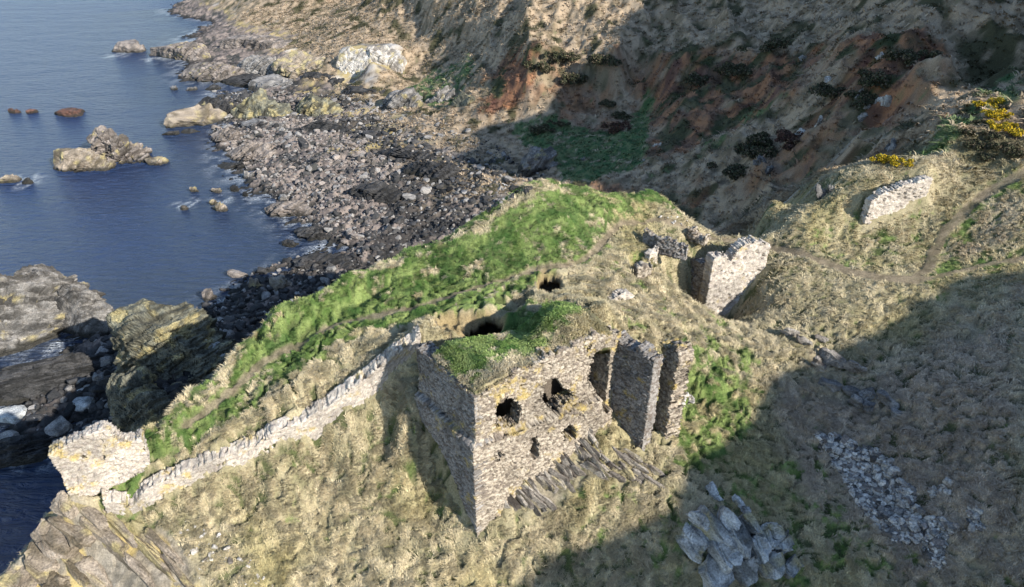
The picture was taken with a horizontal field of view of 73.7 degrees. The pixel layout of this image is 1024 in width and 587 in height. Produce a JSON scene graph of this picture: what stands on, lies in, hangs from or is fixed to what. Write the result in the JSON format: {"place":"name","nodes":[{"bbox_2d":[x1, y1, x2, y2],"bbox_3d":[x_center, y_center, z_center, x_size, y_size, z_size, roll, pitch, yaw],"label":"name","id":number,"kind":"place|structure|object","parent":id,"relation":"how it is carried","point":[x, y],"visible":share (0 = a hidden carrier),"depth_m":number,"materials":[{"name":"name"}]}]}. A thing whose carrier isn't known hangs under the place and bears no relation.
{"place":"outdoors","nodes":[
{"label":"outdoors","id":0,"kind":"place"},
{"bbox_2d":[0,0,348,573],"bbox_3d":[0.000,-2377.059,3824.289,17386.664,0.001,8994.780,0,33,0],"label":"sea","id":1,"kind":"structure","parent":0,"point":[124,234],"depth_m":122.66,"materials":[{"name":"liquid"}]},
{"bbox_2d":[0,174,21,182],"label":"sea rock","id":2,"kind":"object","parent":1,"relation":"in","point":[11,178],"visible":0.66,"depth_m":124.72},
{"bbox_2d":[0,433,56,468],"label":"rock mound","id":3,"kind":"object","parent":1,"relation":"in","point":[18,450],"visible":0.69,"depth_m":66.95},
{"bbox_2d":[0,273,105,356],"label":"striped rock slab","id":4,"kind":"structure","parent":1,"relation":"in","point":[31,315],"depth_m":81.68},
{"bbox_2d":[0,352,116,405],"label":"rock rib","id":5,"kind":"object","parent":1,"relation":"in","point":[22,382],"visible":0.49,"depth_m":74.24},
{"bbox_2d":[14,263,113,337],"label":"striped rock slab","id":6,"kind":"structure","parent":1,"relation":"in","point":[85,309],"depth_m":83.56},
{"bbox_2d":[54,107,84,116],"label":"sea rock","id":7,"kind":"object","parent":1,"relation":"in","point":[70,112],"visible":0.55,"depth_m":156.86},
{"bbox_2d":[53,147,115,171],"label":"sea rock","id":8,"kind":"object","parent":1,"relation":"in","point":[78,159],"visible":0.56,"depth_m":129.23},
{"bbox_2d":[86,125,152,163],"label":"sea stack","id":9,"kind":"object","parent":1,"relation":"in","point":[109,143],"visible":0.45,"depth_m":133.71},
{"bbox_2d":[111,39,145,52],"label":"sea rock","id":10,"kind":"object","parent":1,"relation":"in","point":[130,46],"visible":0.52,"depth_m":208.28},
{"bbox_2d":[145,156,168,165],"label":"sea rock","id":11,"kind":"object","parent":1,"relation":"in","point":[159,160],"visible":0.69,"depth_m":132.36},
{"bbox_2d":[149,41,210,60],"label":"rock ridge","id":12,"kind":"object","parent":1,"relation":"in","point":[186,50],"visible":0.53,"depth_m":200.16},
{"bbox_2d":[164,103,227,127],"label":"sea rock","id":13,"kind":"object","parent":1,"relation":"in","point":[204,115],"visible":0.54,"depth_m":151.33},
{"bbox_2d":[202,288,216,300],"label":"sea rock","id":14,"kind":"object","parent":1,"relation":"in","point":[208,294],"visible":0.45,"depth_m":91.25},
{"bbox_2d":[178,61,248,82],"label":"rock ridge","id":15,"kind":"object","parent":1,"relation":"in","point":[214,71],"visible":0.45,"depth_m":181.09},
{"bbox_2d":[198,96,235,113],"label":"rock ridge","id":16,"kind":"object","parent":1,"relation":"in","point":[227,106],"visible":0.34,"depth_m":156.45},
{"bbox_2d":[212,202,227,211],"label":"sea rock","id":17,"kind":"object","parent":1,"relation":"in","point":[220,207],"visible":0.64,"depth_m":114.50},
{"bbox_2d":[210,127,249,142],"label":"rock ridge","id":18,"kind":"object","parent":1,"relation":"in","point":[228,134],"visible":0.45,"depth_m":141.57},
{"bbox_2d":[217,162,248,170],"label":"rock ledge","id":19,"kind":"object","parent":1,"relation":"in","point":[233,165],"visible":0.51,"depth_m":130.92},
{"bbox_2d":[220,73,259,87],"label":"rock ledge","id":20,"kind":"object","parent":1,"relation":"in","point":[242,80],"visible":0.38,"depth_m":179.23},
{"bbox_2d":[225,141,277,161],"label":"rock ridge","id":21,"kind":"object","parent":1,"relation":"in","point":[253,151],"visible":0.53,"depth_m":133.84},
{"bbox_2d":[248,277,262,287],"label":"sea rock","id":22,"kind":"object","parent":1,"relation":"in","point":[254,282],"visible":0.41,"depth_m":92.39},
{"bbox_2d":[240,118,285,130],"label":"rock ledge","id":23,"kind":"object","parent":1,"relation":"in","point":[248,123],"visible":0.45,"depth_m":147.71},
{"bbox_2d":[282,239,298,247],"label":"sea rock","id":24,"kind":"object","parent":1,"relation":"in","point":[289,243],"visible":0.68,"depth_m":104.11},
{"bbox_2d":[294,225,339,240],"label":"rock ledge","id":25,"kind":"object","parent":1,"relation":"in","point":[311,233],"visible":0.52,"depth_m":106.31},
{"bbox_2d":[4,0,506,450],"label":"foreshore","id":26,"kind":"structure","parent":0,"point":[216,33],"depth_m":120.38,"materials":[{"name":"stone"}]},
{"bbox_2d":[0,430,19,438],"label":"boulder","id":27,"kind":"object","parent":26,"relation":"on","point":[8,433],"visible":0.38,"depth_m":68.33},
{"bbox_2d":[0,405,26,424],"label":"boulder","id":28,"kind":"object","parent":26,"relation":"on","point":[13,414],"visible":0.87,"depth_m":71.23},
{"bbox_2d":[44,415,73,436],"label":"boulder","id":29,"kind":"object","parent":26,"relation":"on","point":[59,426],"visible":0.98,"depth_m":69.57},
{"bbox_2d":[72,396,94,411],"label":"boulder","id":30,"kind":"object","parent":26,"relation":"on","point":[81,403],"visible":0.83,"depth_m":72.74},
{"bbox_2d":[15,329,234,442],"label":"cove stones","id":31,"kind":"object","parent":26,"relation":"on","point":[102,378],"visible":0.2,"depth_m":73.06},
{"bbox_2d":[106,365,172,432],"bbox_3d":[-35.237,12.395,65.691,7.473,11.496,5.899,22,38,30],"label":"rock block","id":32,"kind":"object","parent":26,"relation":"on","point":[137,397],"visible":0.56,"depth_m":62.62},
{"bbox_2d":[105,298,235,385],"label":"rock block","id":33,"kind":"object","parent":26,"relation":"on","point":[163,341],"visible":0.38,"depth_m":66.07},
{"bbox_2d":[227,269,247,277],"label":"boulder","id":34,"kind":"object","parent":26,"relation":"on","point":[232,273],"visible":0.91,"depth_m":96.44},
{"bbox_2d":[219,35,291,50],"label":"rock ridge","id":35,"kind":"object","parent":26,"relation":"on","point":[257,42],"visible":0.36,"depth_m":204.55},
{"bbox_2d":[237,55,276,75],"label":"rock ridge","id":36,"kind":"object","parent":26,"relation":"on","point":[258,65],"visible":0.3,"depth_m":181.57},
{"bbox_2d":[231,88,292,119],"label":"rock ridge","id":37,"kind":"object","parent":26,"relation":"on","point":[257,103],"visible":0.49,"depth_m":152.75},
{"bbox_2d":[248,74,297,91],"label":"rock ledge","id":38,"kind":"object","parent":26,"relation":"on","point":[266,81],"visible":0.36,"depth_m":173.02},
{"bbox_2d":[269,276,291,290],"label":"sea rock","id":39,"kind":"object","parent":26,"relation":"on","point":[277,283],"visible":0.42,"depth_m":92.15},
{"bbox_2d":[264,200,313,216],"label":"rock ledge","id":40,"kind":"object","parent":26,"relation":"on","point":[298,208],"visible":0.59,"depth_m":112.76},
{"bbox_2d":[294,93,343,117],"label":"rock ridge","id":41,"kind":"object","parent":26,"relation":"on","point":[311,104],"visible":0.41,"depth_m":151.46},
{"bbox_2d":[293,120,346,132],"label":"rock ledge","id":42,"kind":"object","parent":26,"relation":"on","point":[321,125],"visible":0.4,"depth_m":142.86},
{"bbox_2d":[293,253,352,270],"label":"rock ledge","id":43,"kind":"object","parent":26,"relation":"on","point":[335,259],"visible":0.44,"depth_m":98.32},
{"bbox_2d":[301,72,344,86],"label":"rock ledge","id":44,"kind":"object","parent":26,"relation":"on","point":[333,81],"visible":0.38,"depth_m":171.00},
{"bbox_2d":[342,85,385,94],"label":"rock ledge","id":45,"kind":"object","parent":26,"relation":"on","point":[351,90],"visible":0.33,"depth_m":160.02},
{"bbox_2d":[196,90,545,335],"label":"beach stones","id":46,"kind":"object","parent":26,"relation":"on","point":[258,305],"visible":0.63,"depth_m":118.65,"materials":[{"name":"stone"}]},
{"bbox_2d":[349,180,406,204],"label":"rock ledge","id":47,"kind":"object","parent":26,"relation":"on","point":[380,191],"visible":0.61,"depth_m":113.99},
{"bbox_2d":[375,147,435,161],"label":"rock ledge","id":48,"kind":"object","parent":26,"relation":"on","point":[405,153],"visible":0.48,"depth_m":127.50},
{"bbox_2d":[403,161,459,182],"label":"rock ledge","id":49,"kind":"object","parent":26,"relation":"on","point":[436,171],"visible":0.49,"depth_m":119.49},
{"bbox_2d":[11,150,1023,586],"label":"headland","id":50,"kind":"structure","parent":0,"point":[119,574],"depth_m":45.34,"materials":[{"name":"plant"}]},
{"bbox_2d":[0,490,193,586],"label":"rock outcrop","id":51,"kind":"object","parent":50,"relation":"on","point":[49,545],"visible":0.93,"depth_m":42.89,"materials":[{"name":"stone"}]},
{"bbox_2d":[48,420,150,495],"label":"tower wall","id":52,"kind":"structure","parent":50,"relation":"on","point":[95,458],"depth_m":42.21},
{"bbox_2d":[101,323,420,515],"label":"curtain wall","id":53,"kind":"structure","parent":50,"relation":"on","point":[358,387],"depth_m":43.96,"materials":[{"name":"stone"}]},
{"bbox_2d":[179,215,710,586],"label":"loose stones","id":54,"kind":"object","parent":50,"relation":"on","point":[193,551],"visible":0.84,"depth_m":42.98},
{"bbox_2d":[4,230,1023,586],"bbox_3d":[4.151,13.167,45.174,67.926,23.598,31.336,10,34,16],"label":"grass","id":55,"kind":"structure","parent":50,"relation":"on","point":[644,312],"depth_m":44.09,"materials":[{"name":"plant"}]},
{"bbox_2d":[414,260,663,537],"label":"castle hall","id":56,"kind":"structure","parent":50,"relation":"on","point":[588,361],"depth_m":41.08,"materials":[{"name":"beige stone"}]},
{"bbox_2d":[504,426,609,516],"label":"slate ledges","id":57,"kind":"object","parent":50,"relation":"on","point":[529,494],"visible":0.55,"depth_m":42.98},
{"bbox_2d":[179,164,1023,429],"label":"footpath","id":58,"kind":"structure","parent":50,"relation":"on","point":[944,231],"depth_m":52.73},
{"bbox_2d":[607,288,634,300],"bbox_3d":[7.692,0.354,48.880,2.214,1.311,0.860,-14,35,-21],"label":"fallen masonry","id":59,"kind":"object","parent":50,"relation":"on","point":[621,294],"visible":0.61,"depth_m":48.56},
{"bbox_2d":[584,446,665,487],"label":"slate ledges","id":60,"kind":"object","parent":50,"relation":"on","point":[629,457],"visible":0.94,"depth_m":43.14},
{"bbox_2d":[633,261,652,277],"bbox_3d":[9.873,-1.384,51.790,1.308,2.243,0.915,-6,33,-9],"label":"wall fragment","id":61,"kind":"object","parent":50,"relation":"on","point":[642,269],"depth_m":51.22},
{"bbox_2d":[644,245,658,262],"bbox_3d":[10.842,-2.518,53.359,0.615,2.240,1.436,27,41,35],"label":"wall fragment","id":62,"kind":"object","parent":50,"relation":"on","point":[650,253],"depth_m":52.73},
{"bbox_2d":[642,227,688,260],"bbox_3d":[11.874,-3.808,53.309,3.865,1.709,0.906,21,38,30],"label":"wall fragment","id":63,"kind":"object","parent":50,"relation":"on","point":[668,246],"depth_m":52.93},
{"bbox_2d":[653,337,694,438],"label":"ruined wall","id":64,"kind":"structure","parent":50,"relation":"on","point":[678,354],"depth_m":42.82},
{"bbox_2d":[687,226,710,245],"bbox_3d":[15.354,-4.762,56.190,1.697,1.214,0.998,24,40,33],"label":"wall fragment","id":65,"kind":"object","parent":50,"relation":"on","point":[694,235],"depth_m":56.03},
{"bbox_2d":[382,105,1023,402],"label":"grass","id":66,"kind":"structure","parent":50,"relation":"on","point":[942,372],"depth_m":53.57,"materials":[{"name":"plant"}]},
{"bbox_2d":[690,235,770,315],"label":"gatehouse block","id":67,"kind":"structure","parent":50,"relation":"on","point":[721,282],"depth_m":55.37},
{"bbox_2d":[671,481,803,586],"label":"rock outcrop","id":68,"kind":"object","parent":50,"relation":"on","point":[741,546],"visible":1,"depth_m":41.23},
{"bbox_2d":[781,327,866,372],"bbox_3d":[22.442,4.264,49.713,2.802,1.942,6.044,-23,39,-31],"label":"rock outcrop","id":69,"kind":"object","parent":50,"relation":"on","point":[831,357],"visible":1,"depth_m":49.06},
{"bbox_2d":[815,184,836,198],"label":"crag","id":70,"kind":"structure","parent":50,"relation":"on","point":[821,192],"depth_m":58.34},
{"bbox_2d":[818,377,902,416],"bbox_3d":[24.153,7.203,47.564,5.669,1.658,2.149,13,35,19],"label":"rock outcrop","id":71,"kind":"object","parent":50,"relation":"on","point":[861,399],"visible":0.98,"depth_m":47.36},
{"bbox_2d":[869,153,889,163],"bbox_3d":[31.307,-11.292,57.632,2.332,1.032,1.152,7,33,12],"label":"gorse bush","id":72,"kind":"object","parent":50,"relation":"on","point":[882,158],"visible":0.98,"depth_m":57.44,"materials":[{"name":"yellow plant"}]},
{"bbox_2d":[860,175,932,223],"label":"retaining wall","id":73,"kind":"structure","parent":50,"relation":"on","point":[892,198],"depth_m":55.64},
{"bbox_2d":[814,431,985,569],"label":"scree","id":74,"kind":"structure","parent":50,"relation":"on","point":[882,494],"depth_m":42.74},
{"bbox_2d":[888,155,914,166],"bbox_3d":[32.456,-10.983,57.019,2.040,1.066,1.407,10,34,15],"label":"gorse bush","id":75,"kind":"object","parent":50,"relation":"on","point":[893,159],"visible":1,"depth_m":56.71,"materials":[{"name":"yellow plant"}]},
{"bbox_2d":[201,0,1023,236],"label":"hillside","id":76,"kind":"structure","parent":0,"point":[607,77],"depth_m":117.81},
{"bbox_2d":[271,51,325,78],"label":"rock ridge","id":77,"kind":"object","parent":76,"relation":"on","point":[294,64],"visible":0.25,"depth_m":177.06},
{"bbox_2d":[336,46,372,74],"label":"rock ridge","id":78,"kind":"object","parent":76,"relation":"on","point":[350,59],"visible":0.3,"depth_m":170.56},
{"bbox_2d":[366,45,406,73],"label":"rock ridge","id":79,"kind":"object","parent":76,"relation":"on","point":[392,59],"visible":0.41,"depth_m":169.93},
{"bbox_2d":[382,87,423,109],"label":"rock ridge","id":80,"kind":"object","parent":76,"relation":"on","point":[406,98],"visible":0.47,"depth_m":149.83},
{"bbox_2d":[425,85,454,102],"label":"rock ridge","id":81,"kind":"object","parent":76,"relation":"on","point":[445,93],"visible":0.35,"depth_m":148.67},
{"bbox_2d":[452,90,475,106],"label":"rock ridge","id":82,"kind":"object","parent":76,"relation":"on","point":[463,99],"visible":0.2,"depth_m":139.96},
{"bbox_2d":[517,146,557,177],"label":"rock ridge","id":83,"kind":"object","parent":76,"relation":"on","point":[535,159],"visible":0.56,"depth_m":113.81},
{"bbox_2d":[523,59,555,72],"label":"shrub","id":84,"kind":"object","parent":76,"relation":"on","point":[546,67],"visible":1,"depth_m":132.70,"materials":[{"name":"green plant"}]},
{"bbox_2d":[528,123,554,134],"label":"shrub","id":85,"kind":"object","parent":76,"relation":"on","point":[543,127],"visible":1,"depth_m":126.51,"materials":[{"name":"green plant"}]},
{"bbox_2d":[544,50,581,61],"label":"shrub","id":86,"kind":"object","parent":76,"relation":"on","point":[564,54],"visible":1,"depth_m":132.99,"materials":[{"name":"green plant"}]},
{"bbox_2d":[560,71,588,84],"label":"shrub","id":87,"kind":"object","parent":76,"relation":"on","point":[573,78],"visible":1,"depth_m":131.75,"materials":[{"name":"green plant"}]},
{"bbox_2d":[586,53,622,66],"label":"shrub","id":88,"kind":"object","parent":76,"relation":"on","point":[594,59],"visible":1,"depth_m":129.15,"materials":[{"name":"green plant"}]},
{"bbox_2d":[598,99,616,107],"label":"shrub","id":89,"kind":"object","parent":76,"relation":"on","point":[607,103],"visible":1,"depth_m":129.32,"materials":[{"name":"green plant"}]},
{"bbox_2d":[600,120,632,133],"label":"shrub","id":90,"kind":"object","parent":76,"relation":"on","point":[617,126],"visible":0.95,"depth_m":121.54,"materials":[{"name":"brown plant"}]},
{"bbox_2d":[611,111,632,120],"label":"shrub","id":91,"kind":"object","parent":76,"relation":"on","point":[621,115],"visible":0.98,"depth_m":126.96,"materials":[{"name":"green plant"}]},
{"bbox_2d":[228,0,1023,235],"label":"hillside scrub","id":92,"kind":"object","parent":76,"relation":"on","point":[910,121],"visible":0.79,"depth_m":115.83,"materials":[{"name":"green plant"}]},
{"bbox_2d":[683,71,711,86],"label":"shrub","id":93,"kind":"object","parent":76,"relation":"on","point":[693,77],"visible":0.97,"depth_m":116.93,"materials":[{"name":"green plant"}]},
{"bbox_2d":[706,161,748,179],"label":"shrub","id":94,"kind":"object","parent":76,"relation":"on","point":[732,171],"visible":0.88,"depth_m":90.40,"materials":[{"name":"green plant"}]},
{"bbox_2d":[712,61,752,76],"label":"shrub","id":95,"kind":"object","parent":76,"relation":"on","point":[730,68],"visible":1,"depth_m":111.97,"materials":[{"name":"green plant"}]},
{"bbox_2d":[733,141,778,157],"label":"shrub","id":96,"kind":"object","parent":76,"relation":"on","point":[746,149],"visible":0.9,"depth_m":90.67,"materials":[{"name":"green plant"}]},
{"bbox_2d":[736,37,791,51],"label":"shrub","id":97,"kind":"object","parent":76,"relation":"on","point":[773,43],"visible":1,"depth_m":109.83,"materials":[{"name":"green plant"}]},
{"bbox_2d":[746,129,783,146],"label":"shrub","id":98,"kind":"object","parent":76,"relation":"on","point":[762,138],"visible":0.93,"depth_m":91.63,"materials":[{"name":"green plant"}]},
{"bbox_2d":[774,127,803,150],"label":"shrub","id":99,"kind":"object","parent":76,"relation":"on","point":[783,135],"visible":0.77,"depth_m":86.66,"materials":[{"name":"brown plant"}]},
{"bbox_2d":[806,81,845,100],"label":"shrub","id":100,"kind":"object","parent":76,"relation":"on","point":[826,90],"visible":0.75,"depth_m":86.87,"materials":[{"name":"green plant"}]},
{"bbox_2d":[843,88,878,108],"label":"shrub","id":101,"kind":"object","parent":76,"relation":"on","point":[864,98],"visible":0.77,"depth_m":79.73,"materials":[{"name":"green plant"}]},
{"bbox_2d":[857,68,893,88],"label":"shrub","id":102,"kind":"object","parent":76,"relation":"on","point":[869,78],"visible":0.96,"depth_m":79.50,"materials":[{"name":"green plant"}]},
{"bbox_2d":[874,95,891,106],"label":"crag","id":103,"kind":"structure","parent":76,"relation":"on","point":[885,100],"depth_m":77.83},
{"bbox_2d":[884,138,896,151],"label":"crag","id":104,"kind":"structure","parent":76,"relation":"on","point":[893,146],"depth_m":66.70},
{"bbox_2d":[881,48,943,66],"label":"shrub","id":105,"kind":"object","parent":76,"relation":"on","point":[910,56],"visible":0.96,"depth_m":82.75,"materials":[{"name":"green plant"}]},
{"bbox_2d":[958,128,975,135],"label":"shrub","id":106,"kind":"object","parent":76,"relation":"on","point":[964,131],"visible":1,"depth_m":58.90,"materials":[{"name":"green plant"}]},
{"bbox_2d":[962,137,990,149],"bbox_3d":[39.616,-12.726,58.312,1.956,0.924,1.866,23,39,32],"label":"shrub","id":107,"kind":"object","parent":76,"relation":"on","point":[977,144],"visible":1,"depth_m":58.09,"materials":[{"name":"green plant"}]},
{"bbox_2d":[971,100,990,108],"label":"gorse bush","id":108,"kind":"object","parent":76,"relation":"on","point":[978,104],"visible":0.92,"depth_m":63.15,"materials":[{"name":"yellow plant"}]},
{"bbox_2d":[977,152,995,160],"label":"shrub","id":109,"kind":"object","parent":76,"relation":"on","point":[984,156],"visible":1,"depth_m":57.42,"materials":[{"name":"green plant"}]},
{"bbox_2d":[980,109,999,117],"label":"gorse bush","id":110,"kind":"object","parent":76,"relation":"on","point":[990,113],"visible":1,"depth_m":60.77,"materials":[{"name":"yellow plant"}]},
{"bbox_2d":[981,130,1005,139],"bbox_3d":[41.239,-13.438,58.409,2.166,0.828,1.327,0,33,0],"label":"shrub","id":111,"kind":"object","parent":76,"relation":"on","point":[990,134],"visible":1,"depth_m":58.23,"materials":[{"name":"green plant"}]},
{"bbox_2d":[986,96,1004,108],"bbox_3d":[44.600,-17.565,63.469,1.757,1.235,2.912,25,40,33],"label":"gorse bush","id":112,"kind":"object","parent":76,"relation":"on","point":[1000,100],"visible":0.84,"depth_m":63.57,"materials":[{"name":"yellow plant"}]},
{"bbox_2d":[986,119,1009,131],"bbox_3d":[42.285,-14.515,59.448,1.804,1.060,1.612,6,33,10],"label":"gorse bush","id":113,"kind":"object","parent":76,"relation":"on","point":[995,126],"visible":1,"depth_m":59.16,"materials":[{"name":"yellow plant"}]},
{"bbox_2d":[987,141,1019,152],"bbox_3d":[41.322,-12.203,57.375,1.982,0.991,2.009,-11,34,-17],"label":"shrub","id":114,"kind":"object","parent":76,"relation":"on","point":[1005,146],"visible":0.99,"depth_m":57.17,"materials":[{"name":"green plant"}]},
{"bbox_2d":[993,108,1013,120],"bbox_3d":[43.609,-15.879,61.136,1.905,1.253,1.515,0,33,0],"label":"gorse bush","id":115,"kind":"object","parent":76,"relation":"on","point":[1002,115],"visible":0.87,"depth_m":60.88,"materials":[{"name":"yellow plant"}]},
{"bbox_2d":[1005,149,1023,158],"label":"shrub","id":116,"kind":"object","parent":76,"relation":"on","point":[1017,154],"visible":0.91,"depth_m":56.49,"materials":[{"name":"green plant"}]},
{"bbox_2d":[1008,128,1023,138],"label":"gorse bush","id":117,"kind":"object","parent":76,"relation":"on","point":[1016,132],"visible":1,"depth_m":58.37,"materials":[{"name":"yellow plant"}]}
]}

